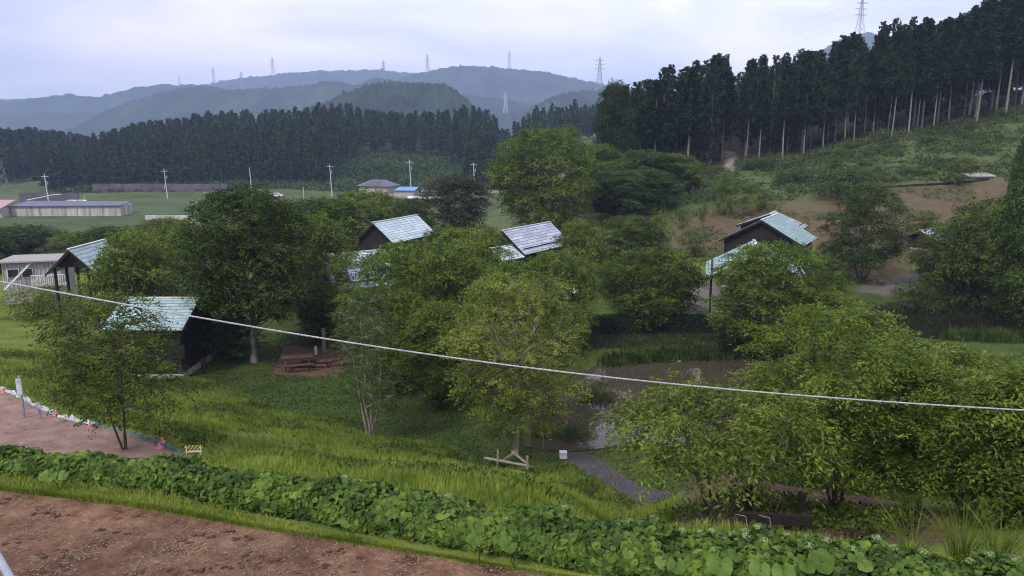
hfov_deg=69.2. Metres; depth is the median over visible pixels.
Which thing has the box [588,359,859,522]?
chestnut tree
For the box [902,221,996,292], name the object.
garden tree
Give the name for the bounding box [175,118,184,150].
conifer tree
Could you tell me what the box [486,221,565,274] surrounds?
cabin
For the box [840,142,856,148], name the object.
slope bush
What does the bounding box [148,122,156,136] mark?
conifer tree
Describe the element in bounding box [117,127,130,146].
conifer tree
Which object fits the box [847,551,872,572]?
butterbur plant
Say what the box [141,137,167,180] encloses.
conifer tree
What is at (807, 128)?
cedar tree
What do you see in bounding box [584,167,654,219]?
garden tree
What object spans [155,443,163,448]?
marker cone
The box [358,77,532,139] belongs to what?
hills
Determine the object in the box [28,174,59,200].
utility pole
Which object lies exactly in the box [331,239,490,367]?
maple tree
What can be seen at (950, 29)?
cedar tree
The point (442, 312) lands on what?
garden tree
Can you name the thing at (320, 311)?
garden tree
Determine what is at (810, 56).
cedar tree
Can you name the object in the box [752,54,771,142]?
cedar tree
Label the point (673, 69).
cedar tree
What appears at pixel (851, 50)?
cedar tree
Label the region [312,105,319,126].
conifer tree
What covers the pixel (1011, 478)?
young tree
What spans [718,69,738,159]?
cedar tree
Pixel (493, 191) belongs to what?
wall
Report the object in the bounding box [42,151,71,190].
conifer tree
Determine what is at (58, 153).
conifer tree
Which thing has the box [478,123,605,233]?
tall tree
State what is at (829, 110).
cedar tree
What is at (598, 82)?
transmission tower
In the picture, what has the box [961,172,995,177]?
concrete slab
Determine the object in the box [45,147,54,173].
conifer tree
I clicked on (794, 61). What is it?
cedar tree
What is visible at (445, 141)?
conifer tree
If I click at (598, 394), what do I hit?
garden tree
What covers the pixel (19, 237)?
garden tree
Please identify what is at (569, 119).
conifer tree
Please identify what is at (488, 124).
conifer tree
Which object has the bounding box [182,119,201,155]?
conifer tree
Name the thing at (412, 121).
conifer tree
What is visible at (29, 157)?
conifer tree
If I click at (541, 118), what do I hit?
conifer tree
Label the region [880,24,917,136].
cedar tree
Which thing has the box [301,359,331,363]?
log
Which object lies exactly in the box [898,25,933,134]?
cedar tree
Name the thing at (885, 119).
cedar tree
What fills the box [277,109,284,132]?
conifer tree
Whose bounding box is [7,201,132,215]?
warehouse
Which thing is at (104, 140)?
conifer tree
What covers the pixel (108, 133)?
conifer tree
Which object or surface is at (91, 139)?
conifer tree
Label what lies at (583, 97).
hills
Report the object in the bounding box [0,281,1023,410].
cable
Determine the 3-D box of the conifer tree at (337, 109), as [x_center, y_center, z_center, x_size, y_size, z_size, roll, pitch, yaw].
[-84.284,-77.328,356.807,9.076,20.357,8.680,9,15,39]
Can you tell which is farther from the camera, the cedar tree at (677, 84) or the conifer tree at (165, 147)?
the conifer tree at (165, 147)
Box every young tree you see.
[19,284,209,449]
[724,291,1002,507]
[846,334,982,495]
[868,342,1023,515]
[926,353,1023,530]
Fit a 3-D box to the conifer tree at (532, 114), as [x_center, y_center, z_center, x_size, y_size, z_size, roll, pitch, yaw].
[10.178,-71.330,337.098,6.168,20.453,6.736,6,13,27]
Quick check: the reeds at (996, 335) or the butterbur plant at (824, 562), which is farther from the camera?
the reeds at (996, 335)
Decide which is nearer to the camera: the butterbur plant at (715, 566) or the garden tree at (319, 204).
the butterbur plant at (715, 566)
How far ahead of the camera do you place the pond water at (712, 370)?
41.72 m
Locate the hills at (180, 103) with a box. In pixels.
[59,80,359,138]
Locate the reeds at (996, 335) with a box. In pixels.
[936,323,1023,343]
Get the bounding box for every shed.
[0,253,76,303]
[394,187,418,198]
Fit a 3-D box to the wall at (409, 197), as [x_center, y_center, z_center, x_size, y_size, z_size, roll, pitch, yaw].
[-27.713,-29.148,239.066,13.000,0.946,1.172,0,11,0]
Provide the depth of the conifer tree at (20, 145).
319.55 m
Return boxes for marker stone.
[559,450,566,458]
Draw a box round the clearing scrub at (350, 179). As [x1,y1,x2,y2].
[44,149,512,193]
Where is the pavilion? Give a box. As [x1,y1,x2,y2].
[705,239,805,320]
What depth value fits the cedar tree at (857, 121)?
145.73 m
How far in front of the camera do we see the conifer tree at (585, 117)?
352.06 m
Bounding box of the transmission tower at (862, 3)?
[855,0,867,35]
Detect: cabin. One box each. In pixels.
[45,239,126,327]
[100,297,215,377]
[311,249,392,320]
[353,214,435,285]
[480,244,524,273]
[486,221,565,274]
[719,213,817,293]
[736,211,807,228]
[903,226,947,258]
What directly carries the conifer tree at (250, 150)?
on the ground at (46, 432)
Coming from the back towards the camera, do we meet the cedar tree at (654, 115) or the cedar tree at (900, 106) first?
the cedar tree at (900, 106)
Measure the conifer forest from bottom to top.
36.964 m
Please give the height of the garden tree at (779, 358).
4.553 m
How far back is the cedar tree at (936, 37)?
123.77 m
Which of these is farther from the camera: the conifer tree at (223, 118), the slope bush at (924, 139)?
the conifer tree at (223, 118)
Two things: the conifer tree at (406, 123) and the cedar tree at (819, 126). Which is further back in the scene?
the conifer tree at (406, 123)
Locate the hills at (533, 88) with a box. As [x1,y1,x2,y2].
[398,64,631,105]
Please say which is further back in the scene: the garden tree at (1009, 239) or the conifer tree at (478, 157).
the conifer tree at (478, 157)
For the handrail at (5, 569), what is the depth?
3.78 m
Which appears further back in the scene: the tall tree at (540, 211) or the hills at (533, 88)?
the hills at (533, 88)
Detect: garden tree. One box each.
[0,223,67,268]
[0,226,22,267]
[0,281,76,321]
[33,229,89,270]
[61,225,194,339]
[70,223,147,285]
[133,216,191,259]
[141,219,221,296]
[198,313,272,360]
[251,209,318,306]
[282,209,365,322]
[287,195,364,260]
[291,278,344,341]
[327,185,408,250]
[347,283,440,394]
[387,195,436,239]
[389,295,501,407]
[413,171,494,240]
[421,224,474,282]
[460,255,546,360]
[510,245,602,349]
[530,423,560,437]
[550,217,616,285]
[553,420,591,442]
[561,142,633,210]
[572,377,617,407]
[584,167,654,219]
[591,78,641,169]
[595,213,670,267]
[602,149,685,194]
[618,167,690,210]
[645,153,708,191]
[736,352,854,458]
[781,252,850,306]
[862,339,944,391]
[889,275,949,313]
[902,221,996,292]
[916,192,1023,311]
[956,350,1023,456]
[981,177,1023,330]
[1006,135,1023,208]
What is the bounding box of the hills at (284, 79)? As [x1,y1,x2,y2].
[203,68,415,89]
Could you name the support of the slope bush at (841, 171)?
on the ground at (46, 432)
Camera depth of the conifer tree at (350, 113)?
318.04 m
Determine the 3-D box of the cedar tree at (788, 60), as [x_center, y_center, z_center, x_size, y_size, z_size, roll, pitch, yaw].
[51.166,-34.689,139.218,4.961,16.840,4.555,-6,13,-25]
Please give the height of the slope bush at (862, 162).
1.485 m
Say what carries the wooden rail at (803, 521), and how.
on the ground at (46, 432)
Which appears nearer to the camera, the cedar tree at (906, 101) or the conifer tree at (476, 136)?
the cedar tree at (906, 101)
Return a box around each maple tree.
[317,251,383,350]
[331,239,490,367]
[422,220,518,314]
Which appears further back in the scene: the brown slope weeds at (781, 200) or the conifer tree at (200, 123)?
the conifer tree at (200, 123)
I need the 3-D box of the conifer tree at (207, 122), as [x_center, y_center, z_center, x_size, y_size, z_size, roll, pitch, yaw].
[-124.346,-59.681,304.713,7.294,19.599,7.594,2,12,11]
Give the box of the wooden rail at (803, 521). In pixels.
[739,511,812,533]
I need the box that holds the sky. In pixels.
[0,0,1021,99]
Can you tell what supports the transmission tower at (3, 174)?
on the ground at (46, 432)
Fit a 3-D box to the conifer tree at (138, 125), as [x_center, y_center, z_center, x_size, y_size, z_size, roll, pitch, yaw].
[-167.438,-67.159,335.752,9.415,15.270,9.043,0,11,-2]
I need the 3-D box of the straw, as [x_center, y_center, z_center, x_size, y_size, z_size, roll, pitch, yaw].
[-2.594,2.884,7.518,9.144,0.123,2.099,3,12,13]
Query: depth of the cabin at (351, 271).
56.13 m
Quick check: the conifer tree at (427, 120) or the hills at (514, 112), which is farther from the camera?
the hills at (514, 112)
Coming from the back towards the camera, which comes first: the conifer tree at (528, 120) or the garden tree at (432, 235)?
the conifer tree at (528, 120)
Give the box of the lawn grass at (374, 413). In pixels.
[189,332,726,503]
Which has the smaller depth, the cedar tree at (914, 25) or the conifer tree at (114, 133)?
the cedar tree at (914, 25)
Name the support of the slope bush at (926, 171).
on the ground at (46, 432)
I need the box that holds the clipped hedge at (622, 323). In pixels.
[589,312,766,334]
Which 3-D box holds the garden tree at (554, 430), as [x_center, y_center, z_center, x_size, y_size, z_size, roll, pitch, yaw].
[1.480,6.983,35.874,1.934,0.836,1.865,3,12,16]
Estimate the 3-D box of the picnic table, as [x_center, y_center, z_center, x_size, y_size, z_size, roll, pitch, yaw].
[-12.590,4.381,43.638,1.800,0.793,1.760,-3,12,-15]
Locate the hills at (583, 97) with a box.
[510,88,736,138]
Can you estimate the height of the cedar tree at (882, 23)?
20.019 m
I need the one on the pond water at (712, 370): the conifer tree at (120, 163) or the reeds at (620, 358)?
the reeds at (620, 358)
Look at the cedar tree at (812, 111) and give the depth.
123.23 m
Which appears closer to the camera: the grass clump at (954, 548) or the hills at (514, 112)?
the grass clump at (954, 548)
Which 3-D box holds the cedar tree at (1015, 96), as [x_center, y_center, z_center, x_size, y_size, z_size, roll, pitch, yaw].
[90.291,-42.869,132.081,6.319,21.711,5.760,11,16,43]
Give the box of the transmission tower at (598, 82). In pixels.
[595,57,603,90]
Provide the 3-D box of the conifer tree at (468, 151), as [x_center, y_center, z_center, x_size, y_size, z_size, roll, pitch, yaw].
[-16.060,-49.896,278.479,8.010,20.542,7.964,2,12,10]
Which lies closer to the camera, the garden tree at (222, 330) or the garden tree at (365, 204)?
the garden tree at (222, 330)
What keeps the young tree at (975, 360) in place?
on the ground at (46, 432)
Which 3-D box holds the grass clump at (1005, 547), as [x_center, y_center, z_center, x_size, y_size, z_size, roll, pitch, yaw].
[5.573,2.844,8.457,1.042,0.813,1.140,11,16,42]
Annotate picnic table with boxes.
[281,353,313,372]
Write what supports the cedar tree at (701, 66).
on the ground at (46, 432)
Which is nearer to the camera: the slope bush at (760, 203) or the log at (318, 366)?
the log at (318, 366)
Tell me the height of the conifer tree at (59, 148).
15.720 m
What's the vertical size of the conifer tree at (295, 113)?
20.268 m
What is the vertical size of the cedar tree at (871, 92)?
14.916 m
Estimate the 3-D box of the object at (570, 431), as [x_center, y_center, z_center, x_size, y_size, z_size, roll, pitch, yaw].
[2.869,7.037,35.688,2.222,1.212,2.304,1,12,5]
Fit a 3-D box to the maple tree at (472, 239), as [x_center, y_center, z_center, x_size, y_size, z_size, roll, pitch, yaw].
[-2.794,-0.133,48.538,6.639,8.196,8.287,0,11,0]
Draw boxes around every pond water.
[531,356,859,451]
[859,298,1022,339]
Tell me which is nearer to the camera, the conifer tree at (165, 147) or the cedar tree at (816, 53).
the cedar tree at (816, 53)
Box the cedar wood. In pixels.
[725,71,1021,136]
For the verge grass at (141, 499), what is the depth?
8.67 m
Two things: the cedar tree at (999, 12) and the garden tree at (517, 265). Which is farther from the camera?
the cedar tree at (999, 12)
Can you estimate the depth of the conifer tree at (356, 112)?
357.78 m
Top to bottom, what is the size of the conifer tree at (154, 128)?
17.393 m
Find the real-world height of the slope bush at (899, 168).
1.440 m
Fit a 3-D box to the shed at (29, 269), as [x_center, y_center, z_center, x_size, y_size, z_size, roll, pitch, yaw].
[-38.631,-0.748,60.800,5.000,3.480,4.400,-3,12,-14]
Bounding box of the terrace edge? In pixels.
[831,178,988,191]
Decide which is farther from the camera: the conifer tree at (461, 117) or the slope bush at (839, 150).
the conifer tree at (461, 117)
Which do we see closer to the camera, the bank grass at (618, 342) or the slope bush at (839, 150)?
the bank grass at (618, 342)
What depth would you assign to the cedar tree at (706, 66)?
139.65 m
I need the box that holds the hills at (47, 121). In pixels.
[0,110,104,133]
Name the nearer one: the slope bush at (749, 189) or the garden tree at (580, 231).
the garden tree at (580, 231)
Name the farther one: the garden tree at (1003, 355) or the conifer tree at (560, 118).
the conifer tree at (560, 118)
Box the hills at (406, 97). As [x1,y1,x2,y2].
[301,80,479,128]
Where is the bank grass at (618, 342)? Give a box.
[583,331,763,353]
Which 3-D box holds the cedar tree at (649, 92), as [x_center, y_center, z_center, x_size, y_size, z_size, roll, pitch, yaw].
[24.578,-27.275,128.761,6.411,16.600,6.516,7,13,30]
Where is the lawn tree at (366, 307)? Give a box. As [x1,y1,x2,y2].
[324,289,410,436]
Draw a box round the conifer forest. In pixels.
[1,102,511,151]
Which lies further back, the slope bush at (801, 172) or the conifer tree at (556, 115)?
the conifer tree at (556, 115)
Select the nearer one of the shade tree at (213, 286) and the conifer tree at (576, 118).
the shade tree at (213, 286)
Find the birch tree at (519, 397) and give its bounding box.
[429,267,593,455]
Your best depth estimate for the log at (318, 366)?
43.84 m
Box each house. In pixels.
[0,200,15,217]
[356,179,398,198]
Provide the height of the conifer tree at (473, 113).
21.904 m
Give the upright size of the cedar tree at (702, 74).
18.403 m
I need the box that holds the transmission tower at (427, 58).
[424,54,429,70]
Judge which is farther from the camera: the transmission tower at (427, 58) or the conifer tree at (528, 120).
the transmission tower at (427, 58)
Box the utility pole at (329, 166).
[327,164,332,195]
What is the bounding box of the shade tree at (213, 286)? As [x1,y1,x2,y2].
[170,177,316,363]
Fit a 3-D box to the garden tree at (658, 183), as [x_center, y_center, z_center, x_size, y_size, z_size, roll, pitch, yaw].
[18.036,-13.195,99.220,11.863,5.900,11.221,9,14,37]
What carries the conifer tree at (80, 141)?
on the ground at (46, 432)
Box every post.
[15,376,25,417]
[35,403,40,415]
[321,328,325,352]
[744,485,753,510]
[797,491,806,513]
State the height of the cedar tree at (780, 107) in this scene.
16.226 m
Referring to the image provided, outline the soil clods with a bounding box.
[0,497,435,575]
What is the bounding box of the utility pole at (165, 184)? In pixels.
[164,171,167,198]
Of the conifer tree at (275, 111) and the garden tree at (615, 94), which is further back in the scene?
the conifer tree at (275, 111)
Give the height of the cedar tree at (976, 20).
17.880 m
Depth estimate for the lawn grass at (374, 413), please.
37.45 m
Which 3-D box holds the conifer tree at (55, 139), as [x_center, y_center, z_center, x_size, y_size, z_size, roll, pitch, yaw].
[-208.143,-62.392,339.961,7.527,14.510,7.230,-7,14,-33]
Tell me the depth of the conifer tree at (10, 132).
320.53 m
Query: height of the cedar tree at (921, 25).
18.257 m
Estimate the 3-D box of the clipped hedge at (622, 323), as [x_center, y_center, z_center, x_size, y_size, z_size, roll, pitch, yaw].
[11.443,2.545,51.809,12.195,1.695,1.768,0,11,0]
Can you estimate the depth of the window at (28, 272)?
59.31 m
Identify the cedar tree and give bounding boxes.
[598,99,624,142]
[626,89,644,150]
[629,81,646,168]
[630,101,650,149]
[638,80,670,151]
[639,81,669,130]
[640,80,650,162]
[643,78,658,161]
[644,67,668,145]
[644,73,679,155]
[647,66,681,152]
[668,64,676,97]
[668,75,687,148]
[669,73,686,153]
[672,70,705,171]
[675,61,704,157]
[675,66,689,151]
[680,66,699,129]
[692,60,710,159]
[694,60,702,148]
[696,67,706,155]
[696,80,722,165]
[700,53,729,163]
[700,72,720,164]
[703,55,731,157]
[715,53,734,131]
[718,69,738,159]
[731,72,759,154]
[733,58,761,157]
[745,56,770,149]
[750,78,772,157]
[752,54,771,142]
[759,55,785,153]
[764,65,786,150]
[769,62,801,158]
[772,63,800,152]
[773,56,791,139]
[777,52,789,139]
[782,55,801,147]
[793,61,824,152]
[795,48,804,60]
[796,51,809,139]
[796,51,819,150]
[802,49,823,133]
[803,68,816,145]
[804,56,829,146]
[812,49,827,137]
[813,65,830,138]
[815,46,843,140]
[815,69,841,147]
[827,35,856,141]
[828,43,842,91]
[832,35,871,138]
[840,32,868,132]
[844,53,872,141]
[847,43,869,128]
[847,45,867,134]
[860,50,879,133]
[862,34,879,128]
[866,24,895,128]
[866,29,889,131]
[874,21,888,118]
[877,35,906,130]
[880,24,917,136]
[880,35,900,125]
[884,17,901,104]
[886,25,907,120]
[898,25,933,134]
[899,16,917,116]
[900,92,932,123]
[904,24,916,123]
[907,18,938,126]
[909,21,930,124]
[910,19,948,127]
[912,23,941,120]
[930,32,953,128]
[933,28,963,119]
[935,17,961,121]
[943,16,965,112]
[944,15,973,120]
[945,11,980,114]
[956,13,991,114]
[958,5,981,115]
[963,26,1005,120]
[964,0,987,101]
[964,18,1002,116]
[970,0,1004,112]
[970,1,988,110]
[982,61,1015,106]
[983,0,1015,110]
[990,0,1021,110]
[991,59,1018,101]
[994,0,1023,113]
[1003,59,1023,101]
[1013,27,1020,105]
[1020,14,1023,104]
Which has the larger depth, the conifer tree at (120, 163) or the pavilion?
the conifer tree at (120, 163)
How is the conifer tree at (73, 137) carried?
on the ground at (46, 432)
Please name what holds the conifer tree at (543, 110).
on the ground at (46, 432)
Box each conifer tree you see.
[0,127,6,173]
[0,134,26,183]
[0,138,19,181]
[7,129,21,179]
[14,128,33,177]
[21,136,36,175]
[26,148,59,187]
[32,134,39,165]
[34,136,46,168]
[36,137,46,177]
[40,142,52,179]
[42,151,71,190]
[45,134,53,149]
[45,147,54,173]
[52,136,58,150]
[52,150,67,185]
[55,141,67,170]
[69,135,81,156]
[70,135,81,158]
[75,133,83,149]
[89,136,97,143]
[98,131,106,141]
[98,136,111,164]
[105,131,114,144]
[107,148,136,183]
[109,129,118,142]
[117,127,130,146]
[121,128,133,152]
[122,126,133,147]
[130,122,146,143]
[130,124,135,145]
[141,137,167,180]
[142,122,149,135]
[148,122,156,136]
[150,124,158,148]
[154,141,169,178]
[157,119,168,141]
[158,137,173,180]
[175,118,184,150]
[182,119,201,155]
[187,113,201,146]
[194,116,204,153]
[201,119,212,152]
[206,114,215,134]
[217,110,223,129]
[219,115,226,130]
[228,110,239,136]
[236,111,252,137]
[240,109,252,130]
[242,131,261,176]
[256,116,262,134]
[268,112,278,137]
[272,108,279,133]
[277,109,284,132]
[287,113,294,128]
[291,106,299,134]
[302,111,308,128]
[305,106,310,119]
[311,129,331,175]
[311,132,332,180]
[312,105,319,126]
[316,107,329,143]
[328,107,339,144]
[333,106,342,131]
[344,108,360,150]
[353,107,366,134]
[356,111,367,149]
[366,110,385,142]
[367,118,382,150]
[369,115,386,150]
[383,111,393,141]
[389,112,404,146]
[390,112,403,150]
[401,113,416,143]
[403,119,416,152]
[406,112,417,145]
[417,110,429,144]
[418,113,437,153]
[425,111,436,149]
[436,111,449,145]
[436,112,449,154]
[445,116,463,163]
[446,114,464,154]
[456,108,465,146]
[460,104,468,140]
[460,128,477,178]
[461,121,481,159]
[464,110,480,145]
[469,126,481,164]
[472,138,487,181]
[476,107,483,133]
[480,120,487,142]
[482,122,499,150]
[488,137,499,167]
[492,130,501,150]
[509,121,518,154]
[519,116,525,137]
[525,112,531,146]
[529,108,538,144]
[530,105,539,143]
[538,111,543,140]
[541,107,547,134]
[546,103,556,148]
[553,106,559,130]
[557,107,564,131]
[561,107,564,126]
[563,106,568,133]
[566,104,576,142]
[570,99,580,138]
[575,108,583,137]
[580,104,591,139]
[585,106,595,138]
[589,104,596,136]
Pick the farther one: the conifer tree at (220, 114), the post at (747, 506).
the conifer tree at (220, 114)
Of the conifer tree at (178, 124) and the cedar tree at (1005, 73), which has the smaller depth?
the cedar tree at (1005, 73)
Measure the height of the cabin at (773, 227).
7.405 m
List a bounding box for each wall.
[19,193,78,202]
[92,184,232,192]
[145,215,199,223]
[407,196,444,198]
[433,190,505,192]
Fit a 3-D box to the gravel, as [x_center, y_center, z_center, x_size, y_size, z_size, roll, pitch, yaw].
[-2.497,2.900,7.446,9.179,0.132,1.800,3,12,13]
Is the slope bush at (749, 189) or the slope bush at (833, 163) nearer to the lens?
the slope bush at (749, 189)
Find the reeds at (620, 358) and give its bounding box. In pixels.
[597,340,810,368]
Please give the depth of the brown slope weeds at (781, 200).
87.76 m
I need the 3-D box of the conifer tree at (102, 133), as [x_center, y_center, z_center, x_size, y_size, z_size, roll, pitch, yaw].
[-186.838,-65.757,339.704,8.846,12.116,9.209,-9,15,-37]
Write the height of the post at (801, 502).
0.782 m
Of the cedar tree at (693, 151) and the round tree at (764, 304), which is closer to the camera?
the round tree at (764, 304)
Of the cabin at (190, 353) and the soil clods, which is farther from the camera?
the cabin at (190, 353)
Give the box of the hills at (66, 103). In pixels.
[0,84,233,113]
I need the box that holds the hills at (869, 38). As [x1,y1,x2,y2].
[820,32,990,94]
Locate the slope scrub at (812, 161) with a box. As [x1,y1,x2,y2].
[628,101,1023,211]
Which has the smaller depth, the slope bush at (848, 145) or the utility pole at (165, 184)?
the slope bush at (848, 145)
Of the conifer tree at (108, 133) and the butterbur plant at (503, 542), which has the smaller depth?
the butterbur plant at (503, 542)
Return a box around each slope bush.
[676,232,712,259]
[707,169,742,216]
[740,184,762,192]
[743,161,756,169]
[748,154,781,169]
[750,186,774,210]
[768,169,797,182]
[785,166,814,182]
[806,163,889,202]
[820,158,845,167]
[828,146,851,157]
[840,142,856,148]
[855,157,873,164]
[884,175,904,181]
[894,165,921,173]
[898,166,919,176]
[905,208,946,231]
[915,135,932,143]
[919,166,938,175]
[923,134,948,141]
[938,160,978,186]
[948,157,983,170]
[963,124,977,129]
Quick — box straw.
[0,494,621,575]
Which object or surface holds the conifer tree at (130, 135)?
on the ground at (46, 432)
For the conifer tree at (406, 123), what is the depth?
355.57 m
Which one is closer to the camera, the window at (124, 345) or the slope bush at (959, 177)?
the window at (124, 345)
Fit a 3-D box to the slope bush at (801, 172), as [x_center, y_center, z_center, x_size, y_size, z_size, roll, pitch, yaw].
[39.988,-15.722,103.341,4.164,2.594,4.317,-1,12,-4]
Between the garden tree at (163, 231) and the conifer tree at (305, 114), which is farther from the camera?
the conifer tree at (305, 114)
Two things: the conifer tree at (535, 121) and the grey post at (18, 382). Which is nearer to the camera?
the grey post at (18, 382)
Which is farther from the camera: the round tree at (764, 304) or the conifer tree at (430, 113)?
the conifer tree at (430, 113)
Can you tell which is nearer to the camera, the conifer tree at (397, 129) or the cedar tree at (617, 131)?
the cedar tree at (617, 131)
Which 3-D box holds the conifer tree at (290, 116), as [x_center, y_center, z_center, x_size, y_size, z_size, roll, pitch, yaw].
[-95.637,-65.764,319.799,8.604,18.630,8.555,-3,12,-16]
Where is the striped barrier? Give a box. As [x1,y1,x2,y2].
[184,445,202,453]
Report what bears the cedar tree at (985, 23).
on the ground at (46, 432)
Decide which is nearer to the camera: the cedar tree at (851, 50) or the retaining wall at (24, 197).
the cedar tree at (851, 50)
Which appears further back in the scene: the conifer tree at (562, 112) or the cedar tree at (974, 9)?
the conifer tree at (562, 112)
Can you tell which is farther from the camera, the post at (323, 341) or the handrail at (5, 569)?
the post at (323, 341)
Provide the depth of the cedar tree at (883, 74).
127.07 m
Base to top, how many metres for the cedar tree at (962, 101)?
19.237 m
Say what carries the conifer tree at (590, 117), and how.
on the ground at (46, 432)
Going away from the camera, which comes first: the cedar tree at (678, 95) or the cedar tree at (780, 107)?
the cedar tree at (780, 107)
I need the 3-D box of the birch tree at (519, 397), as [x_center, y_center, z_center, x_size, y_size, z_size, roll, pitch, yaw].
[0.100,3.205,31.689,6.811,8.320,8.948,0,11,0]
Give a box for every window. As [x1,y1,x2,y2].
[7,268,19,277]
[21,268,33,277]
[120,345,136,358]
[167,345,184,358]
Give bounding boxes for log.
[297,363,327,367]
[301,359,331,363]
[311,358,339,361]
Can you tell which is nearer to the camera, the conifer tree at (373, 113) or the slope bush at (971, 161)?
the slope bush at (971, 161)
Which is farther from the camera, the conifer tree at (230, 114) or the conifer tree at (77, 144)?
the conifer tree at (230, 114)
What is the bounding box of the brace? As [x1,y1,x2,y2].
[484,450,530,468]
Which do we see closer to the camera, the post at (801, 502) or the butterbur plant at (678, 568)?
the butterbur plant at (678, 568)
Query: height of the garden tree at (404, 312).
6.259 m
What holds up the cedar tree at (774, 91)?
on the ground at (46, 432)
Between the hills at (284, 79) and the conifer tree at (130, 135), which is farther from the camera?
the hills at (284, 79)
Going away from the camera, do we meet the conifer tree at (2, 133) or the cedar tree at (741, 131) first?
the cedar tree at (741, 131)
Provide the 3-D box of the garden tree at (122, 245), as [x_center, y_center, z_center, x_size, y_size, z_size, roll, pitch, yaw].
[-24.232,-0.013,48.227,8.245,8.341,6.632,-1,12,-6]
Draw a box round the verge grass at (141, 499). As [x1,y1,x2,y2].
[0,473,601,575]
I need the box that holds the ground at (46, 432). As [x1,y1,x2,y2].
[0,90,1023,575]
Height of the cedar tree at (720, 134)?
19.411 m
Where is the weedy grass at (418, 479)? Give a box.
[0,346,925,548]
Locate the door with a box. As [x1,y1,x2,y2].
[916,229,925,248]
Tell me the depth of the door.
74.77 m
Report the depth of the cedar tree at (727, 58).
153.25 m
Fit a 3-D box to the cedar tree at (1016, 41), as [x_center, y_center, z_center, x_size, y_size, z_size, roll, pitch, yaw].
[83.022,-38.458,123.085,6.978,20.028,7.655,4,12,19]
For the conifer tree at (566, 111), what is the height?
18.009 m
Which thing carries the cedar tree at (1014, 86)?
on the ground at (46, 432)
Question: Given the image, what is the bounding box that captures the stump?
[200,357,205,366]
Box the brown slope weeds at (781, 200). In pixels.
[634,171,976,285]
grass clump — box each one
[871,496,978,553]
[909,487,1023,556]
[945,492,1023,556]
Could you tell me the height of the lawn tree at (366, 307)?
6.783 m
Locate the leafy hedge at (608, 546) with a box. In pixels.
[0,443,1023,575]
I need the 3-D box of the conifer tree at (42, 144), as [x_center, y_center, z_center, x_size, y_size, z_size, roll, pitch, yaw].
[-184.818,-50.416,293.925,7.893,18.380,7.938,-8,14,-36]
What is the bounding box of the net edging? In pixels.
[0,386,181,452]
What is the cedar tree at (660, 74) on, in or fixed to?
on the ground at (46, 432)
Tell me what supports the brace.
on the ground at (46, 432)
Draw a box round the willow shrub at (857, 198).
[812,180,918,282]
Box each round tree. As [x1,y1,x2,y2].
[585,245,713,329]
[696,237,862,358]
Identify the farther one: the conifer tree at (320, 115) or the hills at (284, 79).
the hills at (284, 79)
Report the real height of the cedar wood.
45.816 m
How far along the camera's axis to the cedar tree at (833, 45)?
150.98 m
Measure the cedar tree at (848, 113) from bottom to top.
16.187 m
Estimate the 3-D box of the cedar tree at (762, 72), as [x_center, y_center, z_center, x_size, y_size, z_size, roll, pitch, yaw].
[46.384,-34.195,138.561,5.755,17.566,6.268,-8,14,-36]
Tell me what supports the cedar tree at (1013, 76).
on the ground at (46, 432)
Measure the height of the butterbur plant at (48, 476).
0.329 m
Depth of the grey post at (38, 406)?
21.57 m
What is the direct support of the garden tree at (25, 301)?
on the ground at (46, 432)
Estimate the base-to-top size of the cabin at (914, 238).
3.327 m
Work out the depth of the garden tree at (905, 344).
35.71 m
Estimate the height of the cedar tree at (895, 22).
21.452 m
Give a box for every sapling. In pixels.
[646,200,678,251]
[673,203,693,237]
[697,198,709,226]
[736,192,755,216]
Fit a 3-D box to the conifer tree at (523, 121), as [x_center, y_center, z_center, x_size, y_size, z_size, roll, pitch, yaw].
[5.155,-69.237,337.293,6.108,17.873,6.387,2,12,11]
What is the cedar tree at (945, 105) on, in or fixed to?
on the ground at (46, 432)
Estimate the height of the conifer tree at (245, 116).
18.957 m
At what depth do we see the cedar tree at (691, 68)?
129.17 m
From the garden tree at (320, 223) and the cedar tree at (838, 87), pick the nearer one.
the garden tree at (320, 223)
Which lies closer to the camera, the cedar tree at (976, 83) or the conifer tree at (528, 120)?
the cedar tree at (976, 83)
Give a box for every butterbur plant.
[38,470,68,490]
[337,519,354,546]
[386,511,404,536]
[466,534,480,564]
[493,534,516,566]
[654,556,684,575]
[706,549,741,575]
[749,559,795,575]
[799,548,834,574]
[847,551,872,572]
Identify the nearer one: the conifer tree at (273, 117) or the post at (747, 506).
the post at (747, 506)
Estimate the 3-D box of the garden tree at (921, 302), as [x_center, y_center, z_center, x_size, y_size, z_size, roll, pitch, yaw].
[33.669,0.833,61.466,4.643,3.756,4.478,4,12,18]
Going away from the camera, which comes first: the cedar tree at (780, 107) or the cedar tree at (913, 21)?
the cedar tree at (780, 107)
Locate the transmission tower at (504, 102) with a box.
[502,92,507,112]
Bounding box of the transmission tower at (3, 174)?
[0,158,8,187]
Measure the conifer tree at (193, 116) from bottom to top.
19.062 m
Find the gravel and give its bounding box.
[0,493,518,575]
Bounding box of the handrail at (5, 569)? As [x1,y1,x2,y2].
[0,551,14,575]

